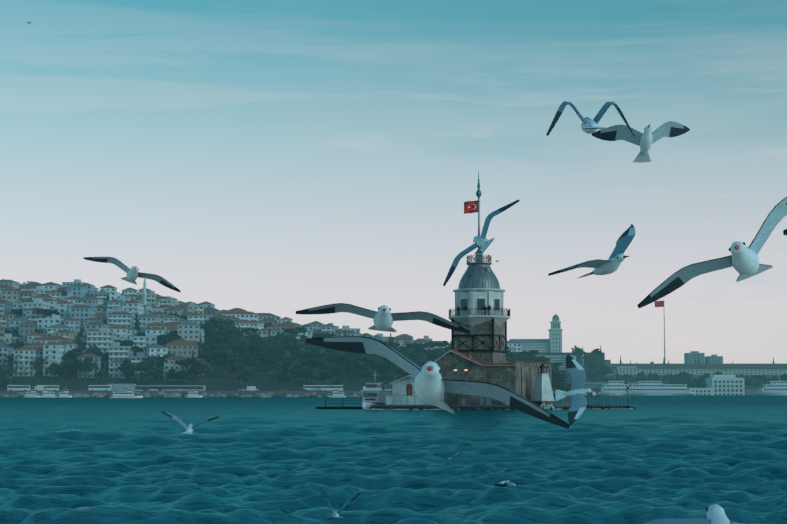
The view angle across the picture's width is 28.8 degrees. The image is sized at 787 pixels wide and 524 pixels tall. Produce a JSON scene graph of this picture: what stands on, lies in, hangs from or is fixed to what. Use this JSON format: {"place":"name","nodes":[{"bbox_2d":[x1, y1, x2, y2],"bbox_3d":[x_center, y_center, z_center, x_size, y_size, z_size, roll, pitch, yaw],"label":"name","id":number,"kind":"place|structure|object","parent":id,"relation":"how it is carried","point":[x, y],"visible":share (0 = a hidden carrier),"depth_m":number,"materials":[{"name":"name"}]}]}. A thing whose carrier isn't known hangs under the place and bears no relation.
{"place":"outdoors","nodes":[
{"label":"outdoors","id":0,"kind":"place"},
{"bbox_2d":[84,257,180,291],"bbox_3d":[-3.234,0.157,18.973,1.262,0.163,0.653,21,-18,-11],"label":"gull","id":1,"kind":"object","parent":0,"point":[133,273],"visible":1,"depth_m":18.93,"materials":[{"name":"grey"}]},
{"bbox_2d":[161,411,218,433],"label":"gull","id":2,"kind":"object","parent":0,"point":[189,428],"visible":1,"depth_m":29.39,"materials":[{"name":"grey"}]},
{"bbox_2d":[0,329,554,390],"bbox_3d":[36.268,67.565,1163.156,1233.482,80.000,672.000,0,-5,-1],"label":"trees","id":3,"kind":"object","parent":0,"point":[214,380],"depth_m":842.87,"materials":[{"name":"green plant"}]},
{"bbox_2d":[0,374,13,384],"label":"round tree","id":4,"kind":"object","parent":3,"relation":"on","point":[3,381],"visible":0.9,"depth_m":822.17,"materials":[{"name":"green plant"}]},
{"bbox_2d":[5,350,21,381],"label":"bare tree","id":5,"kind":"object","parent":3,"relation":"on","point":[16,364],"visible":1,"depth_m":834.50,"materials":[{"name":"brown plant"}]},
{"bbox_2d":[11,339,25,348],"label":"round tree","id":6,"kind":"object","parent":3,"relation":"on","point":[18,342],"visible":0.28,"depth_m":866.92,"materials":[{"name":"green plant"}]},
{"bbox_2d":[31,356,44,375],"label":"round tree","id":7,"kind":"object","parent":3,"relation":"on","point":[39,361],"visible":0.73,"depth_m":843.60,"materials":[{"name":"green plant"}]},
{"bbox_2d":[33,308,59,315],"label":"pine tree","id":8,"kind":"object","parent":3,"relation":"on","point":[49,312],"visible":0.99,"depth_m":927.94,"materials":[{"name":"green plant"}]},
{"bbox_2d":[45,363,60,382],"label":"round tree","id":9,"kind":"object","parent":3,"relation":"on","point":[55,366],"visible":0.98,"depth_m":833.22,"materials":[{"name":"green plant"}]},
{"bbox_2d":[57,362,74,382],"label":"round tree","id":10,"kind":"object","parent":3,"relation":"on","point":[65,370],"visible":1,"depth_m":833.50,"materials":[{"name":"green plant"}]},
{"bbox_2d":[62,348,83,371],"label":"round tree","id":11,"kind":"object","parent":3,"relation":"on","point":[74,352],"visible":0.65,"depth_m":850.29,"materials":[{"name":"green plant"}]},
{"bbox_2d":[73,337,86,352],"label":"round tree","id":12,"kind":"object","parent":3,"relation":"on","point":[79,341],"visible":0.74,"depth_m":876.22,"materials":[{"name":"green plant"}]},
{"bbox_2d":[76,357,98,380],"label":"round tree","id":13,"kind":"object","parent":3,"relation":"on","point":[80,364],"visible":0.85,"depth_m":836.24,"materials":[{"name":"green plant"}]},
{"bbox_2d":[82,345,100,355],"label":"round tree","id":14,"kind":"object","parent":3,"relation":"on","point":[90,349],"visible":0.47,"depth_m":864.15,"materials":[{"name":"green plant"}]},
{"bbox_2d":[84,356,99,384],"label":"bare tree","id":15,"kind":"object","parent":3,"relation":"on","point":[95,368],"visible":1,"depth_m":826.75,"materials":[{"name":"brown plant"}]},
{"bbox_2d":[93,368,107,382],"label":"round tree","id":16,"kind":"object","parent":3,"relation":"on","point":[102,373],"visible":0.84,"depth_m":835.27,"materials":[{"name":"green plant"}]},
{"bbox_2d":[100,352,109,370],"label":"round tree","id":17,"kind":"object","parent":3,"relation":"on","point":[104,355],"visible":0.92,"depth_m":856.77,"materials":[{"name":"green plant"}]},
{"bbox_2d":[114,340,136,345],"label":"pine tree","id":18,"kind":"object","parent":3,"relation":"on","point":[126,343],"visible":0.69,"depth_m":875.64,"materials":[{"name":"green plant"}]},
{"bbox_2d":[117,359,137,378],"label":"round tree","id":19,"kind":"object","parent":3,"relation":"on","point":[128,365],"visible":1,"depth_m":842.10,"materials":[{"name":"green plant"}]},
{"bbox_2d":[122,367,134,380],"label":"round tree","id":20,"kind":"object","parent":3,"relation":"on","point":[132,373],"visible":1,"depth_m":838.93,"materials":[{"name":"green plant"}]},
{"bbox_2d":[131,346,142,355],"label":"round tree","id":21,"kind":"object","parent":3,"relation":"on","point":[137,349],"visible":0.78,"depth_m":870.12,"materials":[{"name":"green plant"}]},
{"bbox_2d":[134,312,139,331],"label":"cypress tree","id":22,"kind":"object","parent":3,"relation":"on","point":[137,327],"visible":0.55,"depth_m":920.44,"materials":[{"name":"green plant"}]},
{"bbox_2d":[134,371,148,384],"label":"round tree","id":23,"kind":"object","parent":3,"relation":"on","point":[141,377],"visible":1,"depth_m":829.56,"materials":[{"name":"green plant"}]},
{"bbox_2d":[136,365,159,383],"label":"pine tree","id":24,"kind":"object","parent":3,"relation":"on","point":[141,367],"visible":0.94,"depth_m":832.17,"materials":[{"name":"green plant"}]},
{"bbox_2d":[138,356,163,379],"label":"round tree","id":25,"kind":"object","parent":3,"relation":"on","point":[149,359],"visible":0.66,"depth_m":841.04,"materials":[{"name":"green plant"}]},
{"bbox_2d":[144,362,163,384],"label":"round tree","id":26,"kind":"object","parent":3,"relation":"on","point":[150,372],"visible":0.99,"depth_m":829.14,"materials":[{"name":"green plant"}]},
{"bbox_2d":[157,334,174,344],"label":"round tree","id":27,"kind":"object","parent":3,"relation":"on","point":[165,339],"visible":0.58,"depth_m":888.64,"materials":[{"name":"green plant"}]},
{"bbox_2d":[165,368,178,383],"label":"round tree","id":28,"kind":"object","parent":3,"relation":"on","point":[171,373],"visible":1,"depth_m":835.32,"materials":[{"name":"green plant"}]},
{"bbox_2d":[177,370,191,384],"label":"round tree","id":29,"kind":"object","parent":3,"relation":"on","point":[182,375],"visible":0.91,"depth_m":832.83,"materials":[{"name":"green plant"}]},
{"bbox_2d":[175,358,199,384],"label":"pine tree","id":30,"kind":"object","parent":3,"relation":"on","point":[187,363],"visible":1,"depth_m":824.15,"materials":[{"name":"green plant"}]},
{"bbox_2d":[184,367,203,384],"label":"round tree","id":31,"kind":"object","parent":3,"relation":"on","point":[191,373],"visible":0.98,"depth_m":831.08,"materials":[{"name":"green plant"}]},
{"bbox_2d":[188,361,212,384],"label":"round tree","id":32,"kind":"object","parent":3,"relation":"on","point":[202,367],"visible":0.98,"depth_m":833.80,"materials":[{"name":"green plant"}]},
{"bbox_2d":[197,342,209,357],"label":"round tree","id":33,"kind":"object","parent":3,"relation":"on","point":[201,350],"visible":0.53,"depth_m":875.72,"materials":[{"name":"green plant"}]},
{"bbox_2d":[198,354,215,364],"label":"pine tree","id":34,"kind":"object","parent":3,"relation":"on","point":[205,356],"visible":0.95,"depth_m":865.38,"materials":[{"name":"green plant"}]},
{"bbox_2d":[200,321,217,341],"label":"round tree","id":35,"kind":"object","parent":3,"relation":"on","point":[209,328],"visible":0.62,"depth_m":953.35,"materials":[{"name":"green plant"}]},
{"bbox_2d":[212,352,229,374],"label":"pine tree","id":36,"kind":"object","parent":3,"relation":"on","point":[219,355],"visible":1,"depth_m":858.84,"materials":[{"name":"green plant"}]},
{"bbox_2d":[209,317,234,324],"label":"pine tree","id":37,"kind":"object","parent":3,"relation":"on","point":[214,320],"visible":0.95,"depth_m":976.41,"materials":[{"name":"green plant"}]},
{"bbox_2d":[213,359,230,376],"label":"pine tree","id":38,"kind":"object","parent":3,"relation":"on","point":[221,362],"visible":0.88,"depth_m":855.42,"materials":[{"name":"green plant"}]},
{"bbox_2d":[211,344,237,360],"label":"round tree","id":39,"kind":"object","parent":3,"relation":"on","point":[228,350],"visible":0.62,"depth_m":867.19,"materials":[{"name":"green plant"}]},
{"bbox_2d":[215,328,243,334],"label":"pine tree","id":40,"kind":"object","parent":3,"relation":"on","point":[228,331],"visible":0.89,"depth_m":938.00,"materials":[{"name":"green plant"}]},
{"bbox_2d":[223,357,245,380],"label":"round tree","id":41,"kind":"object","parent":3,"relation":"on","point":[235,363],"visible":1,"depth_m":846.82,"materials":[{"name":"green plant"}]},
{"bbox_2d":[236,370,254,387],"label":"round tree","id":42,"kind":"object","parent":3,"relation":"on","point":[244,375],"visible":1,"depth_m":827.78,"materials":[{"name":"green plant"}]},
{"bbox_2d":[240,328,258,334],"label":"pine tree","id":43,"kind":"object","parent":3,"relation":"on","point":[245,330],"visible":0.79,"depth_m":980.03,"materials":[{"name":"green plant"}]},
{"bbox_2d":[0,279,520,380],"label":"hillside houses","id":44,"kind":"structure","parent":3,"relation":"on","point":[88,308],"depth_m":934.79,"materials":[{"name":"grey paint"}]},
{"bbox_2d":[142,278,382,338],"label":"hillside mosque","id":45,"kind":"structure","parent":3,"relation":"on","point":[144,292],"depth_m":1007.47,"materials":[{"name":"white"}]},
{"bbox_2d":[266,356,284,376],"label":"pine tree","id":46,"kind":"object","parent":3,"relation":"on","point":[278,358],"visible":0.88,"depth_m":861.11,"materials":[{"name":"green plant"}]},
{"bbox_2d":[269,359,294,367],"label":"pine tree","id":47,"kind":"object","parent":3,"relation":"on","point":[283,362],"visible":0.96,"depth_m":852.05,"materials":[{"name":"green plant"}]},
{"bbox_2d":[274,332,289,343],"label":"round tree","id":48,"kind":"object","parent":3,"relation":"on","point":[285,340],"visible":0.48,"depth_m":954.34,"materials":[{"name":"green plant"}]},
{"bbox_2d":[274,350,293,359],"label":"round tree","id":49,"kind":"object","parent":3,"relation":"on","point":[286,354],"visible":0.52,"depth_m":891.16,"materials":[{"name":"green plant"}]},
{"bbox_2d":[282,359,297,375],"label":"round tree","id":50,"kind":"object","parent":3,"relation":"on","point":[284,368],"visible":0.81,"depth_m":852.85,"materials":[{"name":"green plant"}]},
{"bbox_2d":[284,343,300,355],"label":"round tree","id":51,"kind":"object","parent":3,"relation":"on","point":[295,346],"visible":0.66,"depth_m":915.58,"materials":[{"name":"green plant"}]},
{"bbox_2d":[286,360,300,380],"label":"round tree","id":52,"kind":"object","parent":3,"relation":"on","point":[296,364],"visible":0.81,"depth_m":852.04,"materials":[{"name":"green plant"}]},
{"bbox_2d":[284,326,306,335],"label":"pine tree","id":53,"kind":"object","parent":3,"relation":"on","point":[296,330],"visible":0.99,"depth_m":976.11,"materials":[{"name":"green plant"}]},
{"bbox_2d":[297,344,309,359],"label":"round tree","id":54,"kind":"object","parent":3,"relation":"on","point":[302,349],"visible":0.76,"depth_m":918.79,"materials":[{"name":"green plant"}]},
{"bbox_2d":[304,368,318,383],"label":"round tree","id":55,"kind":"object","parent":3,"relation":"on","point":[311,375],"visible":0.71,"depth_m":844.43,"materials":[{"name":"green plant"}]},
{"bbox_2d":[300,359,326,384],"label":"pine tree","id":56,"kind":"object","parent":3,"relation":"on","point":[314,363],"visible":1,"depth_m":831.14,"materials":[{"name":"green plant"}]},
{"bbox_2d":[307,344,319,351],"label":"round tree","id":57,"kind":"object","parent":3,"relation":"on","point":[312,347],"visible":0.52,"depth_m":951.13,"materials":[{"name":"green plant"}]},
{"bbox_2d":[318,334,324,369],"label":"cypress tree","id":58,"kind":"object","parent":3,"relation":"on","point":[321,350],"visible":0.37,"depth_m":900.00,"materials":[{"name":"green plant"}]},
{"bbox_2d":[311,332,334,337],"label":"pine tree","id":59,"kind":"object","parent":3,"relation":"on","point":[318,335],"visible":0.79,"depth_m":989.28,"materials":[{"name":"green plant"}]},
{"bbox_2d":[315,371,331,384],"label":"round tree","id":60,"kind":"object","parent":3,"relation":"on","point":[325,375],"visible":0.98,"depth_m":832.55,"materials":[{"name":"green plant"}]},
{"bbox_2d":[331,375,343,384],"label":"round tree","id":61,"kind":"object","parent":3,"relation":"on","point":[337,381],"visible":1,"depth_m":826.97,"materials":[{"name":"green plant"}]},
{"bbox_2d":[362,366,376,382],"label":"round tree","id":62,"kind":"object","parent":3,"relation":"on","point":[374,375],"visible":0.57,"depth_m":855.05,"materials":[{"name":"green plant"}]},
{"bbox_2d":[378,361,391,379],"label":"pine tree","id":63,"kind":"object","parent":3,"relation":"on","point":[384,364],"visible":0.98,"depth_m":869.62,"materials":[{"name":"green plant"}]},
{"bbox_2d":[378,371,393,385],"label":"round tree","id":64,"kind":"object","parent":3,"relation":"on","point":[386,376],"visible":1,"depth_m":846.99,"materials":[{"name":"green plant"}]},
{"bbox_2d":[406,343,426,348],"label":"pine tree","id":65,"kind":"object","parent":3,"relation":"on","point":[416,345],"visible":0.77,"depth_m":1014.94,"materials":[{"name":"green plant"}]},
{"bbox_2d":[415,354,430,366],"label":"round tree","id":66,"kind":"object","parent":3,"relation":"on","point":[419,360],"visible":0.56,"depth_m":917.16,"materials":[{"name":"green plant"}]},
{"bbox_2d":[426,352,443,358],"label":"pine tree","id":67,"kind":"object","parent":3,"relation":"on","point":[436,354],"visible":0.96,"depth_m":943.18,"materials":[{"name":"green plant"}]},
{"bbox_2d":[425,340,451,349],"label":"pine tree","id":68,"kind":"object","parent":3,"relation":"on","point":[438,343],"visible":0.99,"depth_m":1015.71,"materials":[{"name":"green plant"}]},
{"bbox_2d":[505,352,519,358],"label":"pine tree","id":69,"kind":"object","parent":3,"relation":"on","point":[513,355],"visible":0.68,"depth_m":953.45,"materials":[{"name":"green plant"}]},
{"bbox_2d":[522,350,538,355],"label":"pine tree","id":70,"kind":"object","parent":3,"relation":"on","point":[532,352],"visible":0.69,"depth_m":1041.19,"materials":[{"name":"green plant"}]},
{"bbox_2d":[530,356,550,360],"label":"pine tree","id":71,"kind":"object","parent":3,"relation":"on","point":[540,358],"visible":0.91,"depth_m":990.13,"materials":[{"name":"green plant"}]},
{"bbox_2d":[552,371,564,392],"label":"round tree","id":72,"kind":"object","parent":3,"relation":"on","point":[555,375],"visible":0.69,"depth_m":838.64,"materials":[{"name":"green plant"}]},
{"bbox_2d":[552,380,566,389],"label":"round tree","id":73,"kind":"object","parent":3,"relation":"on","point":[558,384],"visible":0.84,"depth_m":861.57,"materials":[{"name":"green plant"}]},
{"bbox_2d":[571,345,582,360],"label":"round tree","id":74,"kind":"object","parent":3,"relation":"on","point":[578,351],"visible":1,"depth_m":1405.10,"materials":[{"name":"green plant"}]},
{"bbox_2d":[585,354,596,361],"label":"round tree","id":75,"kind":"object","parent":3,"relation":"on","point":[590,357],"visible":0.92,"depth_m":1448.34,"materials":[{"name":"green plant"}]},
{"bbox_2d":[585,361,597,373],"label":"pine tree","id":76,"kind":"object","parent":3,"relation":"on","point":[592,364],"visible":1,"depth_m":1432.20,"materials":[{"name":"green plant"}]},
{"bbox_2d":[596,365,612,381],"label":"round tree","id":77,"kind":"object","parent":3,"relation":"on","point":[606,370],"visible":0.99,"depth_m":1395.54,"materials":[{"name":"green plant"}]},
{"bbox_2d":[646,373,663,381],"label":"round tree","id":78,"kind":"object","parent":3,"relation":"on","point":[656,377],"visible":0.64,"depth_m":1481.03,"materials":[{"name":"green plant"}]},
{"bbox_2d":[669,375,684,383],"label":"round tree","id":79,"kind":"object","parent":3,"relation":"on","point":[674,380],"visible":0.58,"depth_m":1349.26,"materials":[{"name":"green plant"}]},
{"bbox_2d":[681,373,692,380],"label":"round tree","id":80,"kind":"object","parent":3,"relation":"on","point":[686,376],"visible":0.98,"depth_m":1464.03,"materials":[{"name":"green plant"}]},
{"bbox_2d":[320,486,360,518],"bbox_3d":[-1.049,4.637,29.480,0.630,0.637,0.616,-4,-6,36],"label":"gull","id":81,"kind":"object","parent":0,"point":[335,515],"visible":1,"depth_m":29.52,"materials":[{"name":"grey"}]},
{"bbox_2d":[296,303,470,333],"bbox_3d":[-0.074,0.420,10.940,1.268,0.140,0.653,6,-13,0],"label":"gull","id":82,"kind":"object","parent":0,"point":[383,317],"visible":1,"depth_m":10.90,"materials":[{"name":"grey"}]},
{"bbox_2d":[0,392,786,523],"bbox_3d":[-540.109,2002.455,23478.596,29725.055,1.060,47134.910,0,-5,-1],"label":"sea","id":83,"kind":"structure","parent":0,"point":[145,460],"depth_m":54.25,"materials":[{"name":"liquid"}]},
{"bbox_2d":[23,389,39,397],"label":"boat","id":84,"kind":"object","parent":83,"relation":"on","point":[31,394],"visible":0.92,"depth_m":770.98,"materials":[{"name":"white"}]},
{"bbox_2d":[39,386,56,397],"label":"boat","id":85,"kind":"object","parent":83,"relation":"on","point":[47,394],"visible":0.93,"depth_m":774.50,"materials":[{"name":"white"}]},
{"bbox_2d":[58,390,71,397],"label":"boat","id":86,"kind":"object","parent":83,"relation":"on","point":[65,394],"visible":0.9,"depth_m":775.85,"materials":[{"name":"white"}]},
{"bbox_2d":[109,389,142,397],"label":"boat","id":87,"kind":"object","parent":83,"relation":"on","point":[129,393],"visible":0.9,"depth_m":692.70,"materials":[{"name":"white"}]},
{"bbox_2d":[0,391,361,396],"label":"shore road and rocks","id":88,"kind":"structure","parent":83,"relation":"in","point":[203,393],"depth_m":796.14,"materials":[{"name":"grey stone"}]},
{"bbox_2d":[10,376,369,390],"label":"shore street furniture","id":89,"kind":"object","parent":88,"relation":"on","point":[133,387],"visible":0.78,"depth_m":817.43,"materials":[{"name":"grey"}]},
{"bbox_2d":[7,385,391,390],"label":"waterfront buildings","id":90,"kind":"structure","parent":88,"relation":"on","point":[108,387],"depth_m":808.80,"materials":[{"name":"white paint"}]},
{"bbox_2d":[186,389,201,397],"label":"boat","id":91,"kind":"object","parent":83,"relation":"on","point":[194,394],"visible":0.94,"depth_m":771.89,"materials":[{"name":"white"}]},
{"bbox_2d":[328,390,345,396],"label":"boat","id":92,"kind":"object","parent":83,"relation":"on","point":[336,393],"visible":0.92,"depth_m":778.66,"materials":[{"name":"white"}]},
{"bbox_2d":[316,171,635,409],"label":"lighthouse tower","id":93,"kind":"structure","parent":83,"relation":"in","point":[478,352],"depth_m":236.51,"materials":[{"name":"grey stone"}]},
{"bbox_2d":[531,362,555,404],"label":"light beacon","id":94,"kind":"object","parent":93,"relation":"on","point":[542,393],"visible":0.98,"depth_m":234.25,"materials":[{"name":"white paint"}]},
{"bbox_2d":[598,379,632,394],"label":"ferry","id":95,"kind":"object","parent":83,"relation":"on","point":[615,388],"visible":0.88,"depth_m":1282.23,"materials":[{"name":"white metal"}]},
{"bbox_2d":[627,379,695,394],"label":"ferry","id":96,"kind":"object","parent":83,"relation":"on","point":[649,388],"visible":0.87,"depth_m":1281.23,"materials":[{"name":"white metal"}]},
{"bbox_2d":[756,381,786,394],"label":"ferry","id":97,"kind":"object","parent":83,"relation":"on","point":[776,388],"visible":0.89,"depth_m":1284.34,"materials":[{"name":"white metal"}]},
{"bbox_2d":[0,0,786,391],"label":"sky","id":98,"kind":"structure","parent":0,"point":[281,158],"materials":[{"name":"blue"}]},
{"bbox_2d":[306,336,569,428],"bbox_3d":[0.176,0.543,6.848,1.258,0.182,0.653,23,-14,11],"label":"gull","id":99,"kind":"object","parent":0,"point":[431,385],"visible":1,"depth_m":6.80,"materials":[{"name":"white"}]},
{"bbox_2d":[443,199,518,285],"bbox_3d":[0.935,-0.215,16.529,0.191,1.233,0.653,39,0,-8],"label":"gull","id":100,"kind":"object","parent":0,"point":[482,242],"visible":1,"depth_m":16.49,"materials":[{"name":"grey"}]},
{"bbox_2d":[555,355,594,424],"bbox_3d":[2.899,2.067,24.512,0.653,1.219,0.324,-6,-38,13],"label":"gull","id":101,"kind":"object","parent":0,"point":[577,392],"visible":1,"depth_m":24.57,"materials":[{"name":"grey"}]},
{"bbox_2d":[546,101,634,136],"bbox_3d":[1.736,-1.272,13.528,0.612,0.347,0.584,5,-7,-44],"label":"seagull","id":102,"kind":"object","parent":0,"point":[589,125],"visible":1,"depth_m":13.51,"materials":[{"name":"grey"}]},
{"bbox_2d":[548,224,634,278],"bbox_3d":[1.889,-0.074,14.073,1.193,0.406,0.653,-13,-6,-36],"label":"gull","id":103,"kind":"object","parent":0,"point":[612,263],"visible":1,"depth_m":14.03,"materials":[{"name":"white"}]},
{"bbox_2d":[592,121,689,162],"bbox_3d":[2.975,-1.478,18.169,1.192,0.333,0.653,-3,-37,-4],"label":"gull","id":104,"kind":"object","parent":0,"point":[646,140],"visible":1,"depth_m":18.16,"materials":[{"name":"white"}]},
{"bbox_2d":[509,314,786,394],"bbox_3d":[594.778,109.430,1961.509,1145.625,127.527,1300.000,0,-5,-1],"label":"harem shore buildings","id":105,"kind":"structure","parent":0,"point":[727,382],"depth_m":1625.85,"materials":[{"name":"concrete"}]},
{"bbox_2d":[587,372,600,381],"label":"round tree","id":106,"kind":"object","parent":105,"relation":"on","point":[594,375],"visible":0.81,"depth_m":1486.41,"materials":[{"name":"green plant"}]},
{"bbox_2d":[654,301,663,306],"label":"flag","id":107,"kind":"object","parent":105,"relation":"on","point":[659,303],"visible":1,"depth_m":2010.79,"materials":[{"name":"red fabric"}]},
{"bbox_2d":[643,504,742,523],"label":"gull","id":108,"kind":"object","parent":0,"point":[716,513],"visible":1,"depth_m":6.76,"materials":[{"name":"white"}]},
{"bbox_2d":[637,197,786,307],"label":"gull","id":109,"kind":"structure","parent":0,"point":[743,260],"depth_m":8.16,"materials":[{"name":"white"}]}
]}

